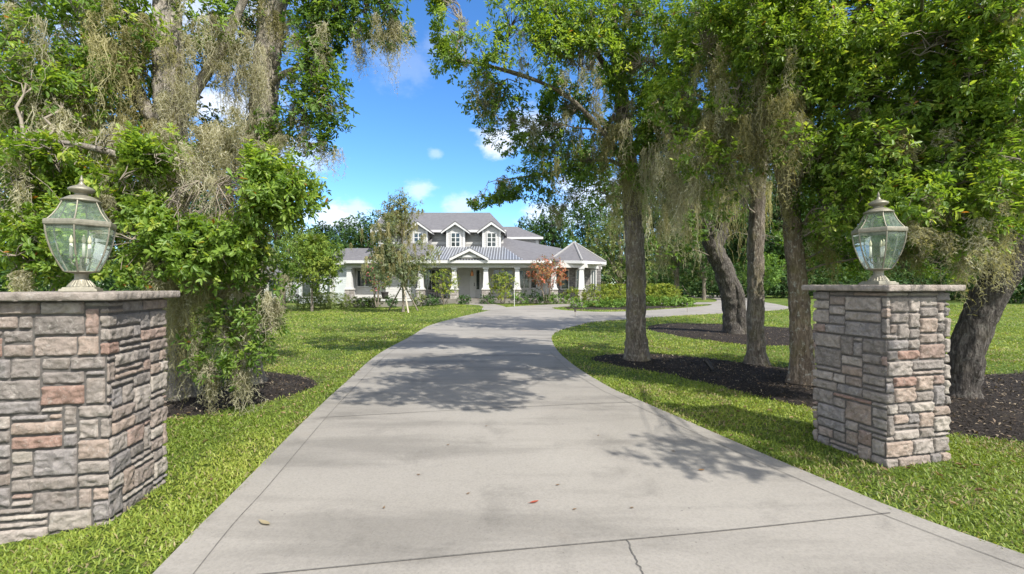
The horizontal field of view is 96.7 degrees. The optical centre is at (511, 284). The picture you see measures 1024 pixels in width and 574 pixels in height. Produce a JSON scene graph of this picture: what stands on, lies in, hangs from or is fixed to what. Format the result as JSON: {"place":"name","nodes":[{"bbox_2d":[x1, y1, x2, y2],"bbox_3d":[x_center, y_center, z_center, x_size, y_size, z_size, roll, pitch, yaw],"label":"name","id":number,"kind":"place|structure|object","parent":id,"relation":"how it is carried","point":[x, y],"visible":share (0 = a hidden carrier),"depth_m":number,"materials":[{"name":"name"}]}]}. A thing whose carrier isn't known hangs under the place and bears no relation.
{"place":"outdoors","nodes":[
{"label":"outdoors","id":0,"kind":"place"},
{"bbox_2d":[0,0,1022,284],"label":"sky","id":1,"kind":"structure","parent":0,"point":[416,139],"materials":[{"name":"blue"}]},
{"bbox_2d":[0,285,1023,573],"bbox_3d":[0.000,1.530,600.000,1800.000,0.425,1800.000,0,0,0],"label":"ground","id":2,"kind":"structure","parent":0,"point":[598,371],"depth_m":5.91,"materials":[{"name":"green plant"}]},
{"bbox_2d":[0,55,77,291],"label":"background tree","id":3,"kind":"object","parent":2,"relation":"on","point":[1,274],"visible":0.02,"depth_m":24.89,"materials":[{"name":"green plant"}]},
{"bbox_2d":[0,56,148,290],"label":"background tree","id":4,"kind":"object","parent":2,"relation":"on","point":[105,281],"depth_m":30.07,"materials":[{"name":"green plant"}]},
{"bbox_2d":[0,291,179,543],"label":"gate pillar","id":5,"kind":"structure","parent":2,"relation":"on","point":[83,414],"depth_m":3.09,"materials":[{"name":"stone"}]},
{"bbox_2d":[42,175,116,291],"bbox_3d":[-3.215,-0.382,3.400,0.370,0.868,0.427,0,0,-32],"label":"post lantern","id":6,"kind":"object","parent":5,"relation":"on","point":[81,281],"visible":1,"depth_m":3.37,"materials":[{"name":"grey metal"}]},
{"bbox_2d":[89,108,229,296],"bbox_3d":[-29.874,-6.080,38.341,13.353,17.808,11.734,0,0,0],"label":"background tree","id":7,"kind":"object","parent":2,"relation":"on","point":[136,287],"depth_m":37.73,"materials":[{"name":"green plant"}]},
{"bbox_2d":[189,176,265,284],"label":"background tree","id":8,"kind":"object","parent":2,"relation":"on","point":[212,203],"visible":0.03,"depth_m":44.59,"materials":[{"name":"green plant"}]},
{"bbox_2d":[163,367,316,416],"bbox_3d":[-5.702,1.560,7.313,5.256,0.071,2.891,0,0,25],"label":"mulch bed","id":9,"kind":"object","parent":2,"relation":"on","point":[272,393],"visible":0.22,"depth_m":6.45,"materials":[{"name":"black soil"}]},
{"bbox_2d":[0,0,332,410],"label":"oak tree","id":10,"kind":"object","parent":9,"relation":"on","point":[165,162],"visible":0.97,"depth_m":5.37,"materials":[{"name":"green plant"}]},
{"bbox_2d":[170,0,417,417],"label":"oak tree","id":11,"kind":"object","parent":9,"relation":"on","point":[249,308],"visible":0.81,"depth_m":6.64,"materials":[{"name":"green plant"}]},
{"bbox_2d":[231,265,298,300],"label":"outbuilding","id":12,"kind":"structure","parent":2,"relation":"on","point":[275,274],"depth_m":45.00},
{"bbox_2d":[264,287,298,302],"bbox_3d":[-20.100,1.013,39.988,3.095,1.740,2.361,0,0,0],"label":"clipped hedge","id":13,"kind":"object","parent":2,"relation":"on","point":[294,296],"visible":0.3,"depth_m":39.74,"materials":[{"name":"green plant"}]},
{"bbox_2d":[265,222,321,308],"bbox_3d":[-15.058,-1.402,29.849,4.745,6.203,5.066,0,0,44],"label":"tree","id":14,"kind":"object","parent":2,"relation":"on","point":[285,234],"visible":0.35,"depth_m":29.53,"materials":[{"name":"green plant"}]},
{"bbox_2d":[274,232,345,310],"bbox_3d":[-11.879,-0.710,26.834,3.999,4.821,3.501,0,0,-17],"label":"tree","id":15,"kind":"object","parent":2,"relation":"on","point":[313,251],"visible":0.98,"depth_m":26.67,"materials":[{"name":"green plant"}]},
{"bbox_2d":[295,291,350,308],"bbox_3d":[-12.495,1.185,30.195,3.382,1.478,2.078,0,0,0],"label":"clipped hedge","id":16,"kind":"object","parent":2,"relation":"on","point":[320,299],"visible":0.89,"depth_m":29.92,"materials":[{"name":"green plant"}]},
{"bbox_2d":[304,220,349,250],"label":"background tree","id":17,"kind":"object","parent":2,"relation":"on","point":[324,228],"visible":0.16,"depth_m":61.51,"materials":[{"name":"green plant"}]},
{"bbox_2d":[323,217,363,247],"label":"background tree","id":18,"kind":"object","parent":2,"relation":"on","point":[341,231],"visible":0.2,"depth_m":69.00,"materials":[{"name":"green plant"}]},
{"bbox_2d":[348,296,364,307],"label":"foundation plant","id":19,"kind":"object","parent":2,"relation":"on","point":[354,304],"visible":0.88,"depth_m":31.36,"materials":[{"name":"green plant"}]},
{"bbox_2d":[335,209,379,250],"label":"background tree","id":20,"kind":"object","parent":2,"relation":"on","point":[366,238],"visible":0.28,"depth_m":63.12,"materials":[{"name":"green plant"}]},
{"bbox_2d":[357,296,372,307],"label":"foundation plant","id":21,"kind":"object","parent":2,"relation":"on","point":[365,300],"visible":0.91,"depth_m":31.28,"materials":[{"name":"green plant"}]},
{"bbox_2d":[367,296,383,307],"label":"foundation plant","id":22,"kind":"object","parent":2,"relation":"on","point":[373,301],"visible":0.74,"depth_m":31.34,"materials":[{"name":"plant"}]},
{"bbox_2d":[362,252,392,306],"bbox_3d":[-8.990,-0.412,30.462,2.206,3.795,2.180,0,0,0],"label":"crape myrtle","id":23,"kind":"object","parent":2,"relation":"on","point":[373,285],"visible":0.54,"depth_m":30.35,"materials":[{"name":"green plant"}]},
{"bbox_2d":[385,294,398,307],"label":"foundation plant","id":24,"kind":"object","parent":2,"relation":"on","point":[388,300],"visible":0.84,"depth_m":31.27,"materials":[{"name":"green plant"}]},
{"bbox_2d":[388,285,401,310],"bbox_3d":[-6.803,0.784,26.550,0.088,1.801,2.282,0,0,-37],"label":"tree stake","id":25,"kind":"object","parent":2,"relation":"on","point":[395,298],"visible":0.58,"depth_m":26.52,"materials":[{"name":"brown wood"}]},
{"bbox_2d":[349,187,442,311],"bbox_3d":[-6.910,-1.947,25.877,5.846,7.050,3.391,0,0,21],"label":"young tree","id":26,"kind":"object","parent":2,"relation":"on","point":[387,257],"visible":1,"depth_m":25.34,"materials":[{"name":"green plant"}]},
{"bbox_2d":[403,284,408,312],"bbox_3d":[-5.852,0.794,25.139,0.085,1.759,1.195,0,0,-28],"label":"tree stake","id":27,"kind":"object","parent":2,"relation":"on","point":[406,299],"visible":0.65,"depth_m":25.09,"materials":[{"name":"brown wood"}]},
{"bbox_2d":[404,284,417,310],"bbox_3d":[-5.725,0.796,25.914,1.004,1.751,0.088,0,0,-32],"label":"tree stake","id":28,"kind":"object","parent":2,"relation":"on","point":[411,299],"visible":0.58,"depth_m":25.89,"materials":[{"name":"brown wood"}]},
{"bbox_2d":[411,291,426,306],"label":"foundation plant","id":29,"kind":"object","parent":2,"relation":"on","point":[421,299],"visible":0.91,"depth_m":30.87,"materials":[{"name":"green plant"}]},
{"bbox_2d":[424,294,439,305],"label":"foundation plant","id":30,"kind":"object","parent":2,"relation":"on","point":[433,300],"visible":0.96,"depth_m":30.77,"materials":[{"name":"green plant"}]},
{"bbox_2d":[430,267,460,304],"bbox_3d":[-4.572,0.115,31.241,2.192,2.587,1.930,0,0,0],"label":"ornamental tree","id":31,"kind":"object","parent":2,"relation":"on","point":[442,284],"visible":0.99,"depth_m":31.06,"materials":[{"name":"green plant"}]},
{"bbox_2d":[299,212,606,306],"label":"house","id":32,"kind":"structure","parent":2,"relation":"on","point":[479,250],"depth_m":35.35,"materials":[{"name":"white paint"}]},
{"bbox_2d":[356,270,372,286],"bbox_3d":[-10.965,-0.463,33.956,1.285,1.315,0.082,0,0,0],"label":"window","id":33,"kind":"structure","parent":32,"relation":"in","point":[360,282],"depth_m":33.98,"materials":[{"name":"black glass"}]},
{"bbox_2d":[381,292,388,298],"bbox_3d":[-9.194,0.770,32.900,0.560,0.500,0.560,0,0,0],"label":"plant pot","id":34,"kind":"object","parent":32,"relation":"on","point":[384,294],"visible":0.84,"depth_m":32.71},
{"bbox_2d":[428,283,436,297],"bbox_3d":[-5.918,0.436,34.015,0.680,1.151,0.881,0,0,-10],"label":"rocking chair","id":35,"kind":"object","parent":32,"relation":"on","point":[433,289],"visible":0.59,"depth_m":34.25,"materials":[{"name":"brown wood"}]},
{"bbox_2d":[424,269,440,290],"bbox_3d":[-6.253,-0.358,35.356,1.394,1.674,0.082,0,0,0],"label":"window","id":36,"kind":"structure","parent":32,"relation":"in","point":[427,286],"depth_m":35.38,"materials":[{"name":"glass"}]},
{"bbox_2d":[470,268,474,297],"bbox_3d":[-3.064,-0.128,35.338,0.404,2.295,0.117,0,0,0],"label":"front door","id":37,"kind":"structure","parent":32,"relation":"in","point":[472,278],"depth_m":35.34,"materials":[{"name":"white wood"}]},
{"bbox_2d":[475,269,480,289],"bbox_3d":[-2.644,-0.373,35.356,0.399,1.643,0.082,0,0,0],"label":"window","id":38,"kind":"structure","parent":32,"relation":"in","point":[477,271],"depth_m":35.38,"materials":[{"name":"black glass"}]},
{"bbox_2d":[493,269,512,289],"bbox_3d":[-0.715,-0.373,35.356,1.581,1.643,0.082,0,0,0],"label":"window","id":39,"kind":"structure","parent":32,"relation":"in","point":[495,271],"depth_m":35.38,"materials":[{"name":"grey glass"}]},
{"bbox_2d":[519,270,529,288],"bbox_3d":[0.933,-0.420,35.356,0.897,1.488,0.082,0,0,0],"label":"window","id":40,"kind":"structure","parent":32,"relation":"in","point":[524,282],"depth_m":35.38,"materials":[{"name":"clear glass"}]},
{"bbox_2d":[530,270,536,288],"bbox_3d":[1.680,-0.420,35.356,0.523,1.488,0.082,0,0,0],"label":"window","id":41,"kind":"structure","parent":32,"relation":"in","point":[532,286],"depth_m":35.38,"materials":[{"name":"glass"}]},
{"bbox_2d":[560,270,568,289],"bbox_3d":[4.091,-0.389,35.256,0.679,1.550,0.082,0,0,0],"label":"window","id":42,"kind":"structure","parent":32,"relation":"in","point":[566,282],"depth_m":35.28,"materials":[{"name":"glass"}]},
{"bbox_2d":[576,270,578,288],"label":"window","id":43,"kind":"structure","parent":32,"relation":"in","point":[577,271],"depth_m":35.26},
{"bbox_2d":[590,270,596,289],"bbox_3d":[6.315,-0.389,35.256,0.461,1.550,0.082,0,0,0],"label":"window","id":44,"kind":"structure","parent":32,"relation":"in","point":[593,273],"depth_m":35.28,"materials":[{"name":"white"}]},
{"bbox_2d":[457,294,471,303],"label":"foundation plant","id":45,"kind":"object","parent":2,"relation":"on","point":[464,298],"visible":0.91,"depth_m":30.64,"materials":[{"name":"green plant"}]},
{"bbox_2d":[455,303,504,309],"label":"walkway","id":46,"kind":"structure","parent":2,"relation":"on","point":[488,306],"depth_m":29.05,"materials":[{"name":"concrete"}]},
{"bbox_2d":[479,292,496,303],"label":"foundation plant","id":47,"kind":"object","parent":2,"relation":"on","point":[489,300],"visible":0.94,"depth_m":30.82,"materials":[{"name":"green plant"}]},
{"bbox_2d":[487,269,518,303],"bbox_3d":[-0.713,0.161,31.186,2.160,2.495,2.106,0,0,36],"label":"ornamental tree","id":48,"kind":"object","parent":2,"relation":"on","point":[502,288],"visible":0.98,"depth_m":31.02,"materials":[{"name":"green plant"}]},
{"bbox_2d":[0,227,1021,292],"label":"distant woods","id":49,"kind":"object","parent":2,"relation":"on","point":[107,286],"visible":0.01,"depth_m":84.80,"materials":[{"name":"green plant"}]},
{"bbox_2d":[512,291,530,304],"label":"foundation plant","id":50,"kind":"object","parent":2,"relation":"on","point":[521,300],"visible":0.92,"depth_m":30.71,"materials":[{"name":"green plant"}]},
{"bbox_2d":[516,212,547,244],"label":"background tree","id":51,"kind":"object","parent":2,"relation":"on","point":[528,226],"visible":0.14,"depth_m":65.21,"materials":[{"name":"green plant"}]},
{"bbox_2d":[524,288,543,304],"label":"foundation plant","id":52,"kind":"object","parent":2,"relation":"on","point":[538,296],"visible":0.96,"depth_m":30.67,"materials":[{"name":"green plant"}]},
{"bbox_2d":[526,254,568,302],"bbox_3d":[2.362,-0.412,30.639,2.923,3.271,2.798,0,0,0],"label":"crape myrtle","id":53,"kind":"object","parent":2,"relation":"on","point":[541,269],"visible":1,"depth_m":30.36,"materials":[{"name":"orange plant"}]},
{"bbox_2d":[539,294,556,303],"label":"foundation plant","id":54,"kind":"object","parent":2,"relation":"on","point":[550,299],"visible":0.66,"depth_m":30.80,"materials":[{"name":"green plant"}]},
{"bbox_2d":[530,199,578,249],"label":"background tree","id":55,"kind":"object","parent":2,"relation":"on","point":[551,235],"visible":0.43,"depth_m":57.26,"materials":[{"name":"green plant"}]},
{"bbox_2d":[551,292,572,303],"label":"foundation plant","id":56,"kind":"object","parent":2,"relation":"on","point":[560,299],"visible":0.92,"depth_m":30.69,"materials":[{"name":"green plant"}]},
{"bbox_2d":[563,286,583,303],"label":"foundation plant","id":57,"kind":"object","parent":2,"relation":"on","point":[575,290],"visible":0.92,"depth_m":30.79,"materials":[{"name":"green plant"}]},
{"bbox_2d":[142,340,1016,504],"bbox_3d":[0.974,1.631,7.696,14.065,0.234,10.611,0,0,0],"label":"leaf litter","id":58,"kind":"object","parent":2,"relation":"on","point":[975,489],"visible":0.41,"depth_m":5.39,"materials":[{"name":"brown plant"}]},
{"bbox_2d":[559,191,622,284],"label":"background tree","id":59,"kind":"object","parent":2,"relation":"on","point":[589,221],"visible":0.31,"depth_m":61.12,"materials":[{"name":"green plant"}]},
{"bbox_2d":[581,283,625,305],"bbox_3d":[6.152,0.855,29.193,3.353,1.927,2.256,0,0,0],"label":"clipped hedge","id":60,"kind":"object","parent":2,"relation":"on","point":[605,289],"visible":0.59,"depth_m":28.85,"materials":[{"name":"green plant"}]},
{"bbox_2d":[583,207,659,296],"bbox_3d":[9.212,-2.724,38.826,6.391,8.307,6.039,0,0,26],"label":"mossy tree","id":61,"kind":"object","parent":2,"relation":"on","point":[618,271],"visible":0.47,"depth_m":38.64,"materials":[{"name":"green plant"}]},
{"bbox_2d":[596,160,663,289],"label":"woodland tree","id":62,"kind":"object","parent":2,"relation":"on","point":[605,213],"visible":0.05,"depth_m":69.46,"materials":[{"name":"green plant"}]},
{"bbox_2d":[566,305,695,309],"bbox_3d":[7.573,1.367,27.637,9.048,0.142,2.587,0,0,-9],"label":"mulch bed","id":63,"kind":"object","parent":2,"relation":"on","point":[624,308],"visible":0.63,"depth_m":26.93,"materials":[{"name":"black soil"}]},
{"bbox_2d":[568,297,588,307],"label":"rounded plant","id":64,"kind":"object","parent":63,"relation":"on","point":[576,300],"visible":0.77,"depth_m":27.26,"materials":[{"name":"green plant"}]},
{"bbox_2d":[587,297,604,306],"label":"rounded plant","id":65,"kind":"object","parent":63,"relation":"on","point":[597,304],"visible":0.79,"depth_m":27.27,"materials":[{"name":"green plant"}]},
{"bbox_2d":[602,297,619,307],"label":"rounded plant","id":66,"kind":"object","parent":63,"relation":"on","point":[608,302],"visible":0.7,"depth_m":27.14,"materials":[{"name":"green plant"}]},
{"bbox_2d":[613,298,625,306],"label":"rounded plant","id":67,"kind":"object","parent":63,"relation":"on","point":[621,302],"visible":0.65,"depth_m":27.14,"materials":[{"name":"green plant"}]},
{"bbox_2d":[646,295,660,305],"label":"rounded plant","id":68,"kind":"object","parent":63,"relation":"on","point":[651,299],"visible":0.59,"depth_m":28.23,"materials":[{"name":"green plant"}]},
{"bbox_2d":[653,296,671,305],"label":"rounded plant","id":69,"kind":"object","parent":63,"relation":"on","point":[664,301],"visible":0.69,"depth_m":28.16,"materials":[{"name":"green plant"}]},
{"bbox_2d":[666,296,682,305],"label":"rounded plant","id":70,"kind":"object","parent":63,"relation":"on","point":[674,302],"visible":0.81,"depth_m":28.13,"materials":[{"name":"green plant"}]},
{"bbox_2d":[679,295,697,306],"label":"rounded plant","id":71,"kind":"object","parent":63,"relation":"on","point":[690,301],"visible":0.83,"depth_m":28.18,"materials":[{"name":"green plant"}]},
{"bbox_2d":[625,271,688,295],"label":"woodland shrub","id":72,"kind":"object","parent":2,"relation":"on","point":[650,278],"visible":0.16,"depth_m":48.99,"materials":[{"name":"green plant"}]},
{"bbox_2d":[645,283,682,304],"bbox_3d":[9.315,0.851,29.601,3.283,1.965,2.284,0,0,0],"label":"clipped hedge","id":73,"kind":"object","parent":2,"relation":"on","point":[669,294],"visible":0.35,"depth_m":29.21,"materials":[{"name":"green plant"}]},
{"bbox_2d":[645,210,702,298],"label":"mossy tree","id":74,"kind":"object","parent":2,"relation":"on","point":[674,274],"visible":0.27,"depth_m":41.83,"materials":[{"name":"green plant"}]},
{"bbox_2d":[644,160,736,293],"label":"woodland tree","id":75,"kind":"object","parent":2,"relation":"on","point":[671,231],"visible":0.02,"depth_m":62.15,"materials":[{"name":"green plant"}]},
{"bbox_2d":[649,259,746,297],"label":"woodland shrub","id":76,"kind":"object","parent":2,"relation":"on","point":[693,290],"visible":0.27,"depth_m":46.19,"materials":[{"name":"green plant"}]},
{"bbox_2d":[677,230,729,299],"bbox_3d":[16.785,-1.827,39.937,4.835,6.514,4.310,0,0,0],"label":"mossy tree","id":77,"kind":"object","parent":2,"relation":"on","point":[707,267],"visible":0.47,"depth_m":39.87,"materials":[{"name":"green plant"}]},
{"bbox_2d":[647,323,816,345],"bbox_3d":[7.734,1.560,15.139,5.865,0.071,6.675,0,0,0],"label":"mulch bed","id":78,"kind":"object","parent":2,"relation":"on","point":[713,335],"visible":0.57,"depth_m":14.41,"materials":[{"name":"black soil"}]},
{"bbox_2d":[525,0,928,333],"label":"oak tree","id":79,"kind":"object","parent":78,"relation":"on","point":[732,297],"visible":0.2,"depth_m":14.26,"materials":[{"name":"green plant"}]},
{"bbox_2d":[694,175,772,292],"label":"woodland tree","id":80,"kind":"object","parent":2,"relation":"on","point":[730,245],"visible":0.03,"depth_m":63.00,"materials":[{"name":"green plant"}]},
{"bbox_2d":[708,261,786,297],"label":"woodland shrub","id":81,"kind":"object","parent":2,"relation":"on","point":[775,291],"visible":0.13,"depth_m":44.11,"materials":[{"name":"green plant"}]},
{"bbox_2d":[737,252,785,289],"bbox_3d":[20.895,-0.753,37.813,3.431,4.365,3.196,0,0,-28],"label":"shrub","id":82,"kind":"object","parent":2,"relation":"on","point":[770,278],"visible":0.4,"depth_m":37.51,"materials":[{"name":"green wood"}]},
{"bbox_2d":[713,169,820,294],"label":"woodland tree","id":83,"kind":"object","parent":2,"relation":"on","point":[769,248],"visible":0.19,"depth_m":55.49,"materials":[{"name":"green plant"}]},
{"bbox_2d":[764,273,824,297],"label":"woodland shrub","id":84,"kind":"object","parent":2,"relation":"on","point":[782,295],"visible":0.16,"depth_m":44.03,"materials":[{"name":"green plant"}]},
{"bbox_2d":[766,166,828,277],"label":"woodland tree","id":85,"kind":"object","parent":2,"relation":"on","point":[779,218],"depth_m":61.09,"materials":[{"name":"green plant"}]},
{"bbox_2d":[591,354,1023,442],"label":"mulch bed","id":86,"kind":"object","parent":2,"relation":"on","point":[990,426],"visible":0.48,"depth_m":6.73,"materials":[{"name":"black soil"}]},
{"bbox_2d":[424,0,730,361],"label":"oak tree","id":87,"kind":"object","parent":86,"relation":"on","point":[621,131],"visible":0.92,"depth_m":8.49,"materials":[{"name":"green plant"}]},
{"bbox_2d":[165,323,1023,440],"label":"wood chips","id":88,"kind":"object","parent":86,"relation":"on","point":[785,394],"visible":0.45,"depth_m":7.09,"materials":[{"name":"brown wood"}]},
{"bbox_2d":[704,359,713,372],"bbox_3d":[3.466,1.468,8.006,0.098,0.307,0.183,0,0,-35],"label":"garden spotlight","id":89,"kind":"object","parent":86,"relation":"on","point":[708,364],"visible":0.96,"depth_m":7.98,"materials":[{"name":"black metal"}]},
{"bbox_2d":[642,0,813,366],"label":"oak tree","id":90,"kind":"object","parent":86,"relation":"on","point":[704,19],"visible":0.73,"depth_m":6.85,"materials":[{"name":"green plant"}]},
{"bbox_2d":[696,0,1017,385],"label":"oak tree","id":91,"kind":"object","parent":86,"relation":"on","point":[817,52],"visible":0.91,"depth_m":5.98,"materials":[{"name":"green plant"}]},
{"bbox_2d":[865,0,1023,398],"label":"oak tree","id":92,"kind":"object","parent":86,"relation":"on","point":[971,92],"visible":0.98,"depth_m":5.17,"materials":[{"name":"green plant"}]},
{"bbox_2d":[775,260,871,296],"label":"woodland shrub","id":93,"kind":"object","parent":2,"relation":"on","point":[827,282],"visible":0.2,"depth_m":42.60,"materials":[{"name":"green plant"}]},
{"bbox_2d":[769,123,906,281],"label":"woodland tree","id":94,"kind":"object","parent":2,"relation":"on","point":[817,219],"visible":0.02,"depth_m":53.71,"materials":[{"name":"green plant"}]},
{"bbox_2d":[824,270,903,284],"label":"woodland shrub","id":95,"kind":"object","parent":2,"relation":"on","point":[854,282],"visible":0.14,"depth_m":40.59,"materials":[{"name":"green plant"}]},
{"bbox_2d":[801,285,965,468],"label":"gate pillar","id":96,"kind":"structure","parent":2,"relation":"on","point":[881,373],"depth_m":4.10,"materials":[{"name":"stone"}]},
{"bbox_2d":[851,192,907,284],"bbox_3d":[3.541,-0.448,4.399,0.443,0.900,0.383,0,0,-8],"label":"post lantern","id":97,"kind":"object","parent":96,"relation":"on","point":[878,277],"visible":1,"depth_m":4.36,"materials":[{"name":"grey metal"}]},
{"bbox_2d":[843,197,950,284],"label":"woodland tree","id":98,"kind":"object","parent":2,"relation":"on","point":[907,261],"visible":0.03,"depth_m":49.24,"materials":[{"name":"green plant"}]},
{"bbox_2d":[855,261,952,293],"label":"woodland shrub","id":99,"kind":"object","parent":2,"relation":"on","point":[905,276],"visible":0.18,"depth_m":40.73,"materials":[{"name":"green plant"}]},
{"bbox_2d":[902,268,971,299],"bbox_3d":[38.411,0.098,39.969,5.831,3.211,6.592,0,0,-32],"label":"woodland shrub","id":100,"kind":"object","parent":2,"relation":"on","point":[951,296],"visible":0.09,"depth_m":39.64,"materials":[{"name":"green plant"}]},
{"bbox_2d":[911,216,1017,294],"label":"woodland tree","id":101,"kind":"object","parent":2,"relation":"on","point":[954,268],"depth_m":49.76,"materials":[{"name":"green plant"}]},
{"bbox_2d":[935,258,1023,303],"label":"woodland shrub","id":102,"kind":"object","parent":2,"relation":"on","point":[1019,297],"visible":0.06,"depth_m":32.99,"materials":[{"name":"green plant"}]},
{"bbox_2d":[944,274,1023,299],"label":"woodland shrub","id":103,"kind":"object","parent":2,"relation":"on","point":[1022,279],"visible":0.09,"depth_m":36.09,"materials":[{"name":"green plant"}]},
{"bbox_2d":[153,295,1023,573],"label":"driveway","id":104,"kind":"structure","parent":0,"point":[515,409],"depth_m":3.45,"materials":[{"name":"concrete"}]},
{"bbox_2d":[259,519,269,523],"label":"fallen leaf","id":105,"kind":"object","parent":104,"relation":"on","point":[264,521],"visible":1,"depth_m":3.01,"materials":[{"name":"beige plant"}]}
]}

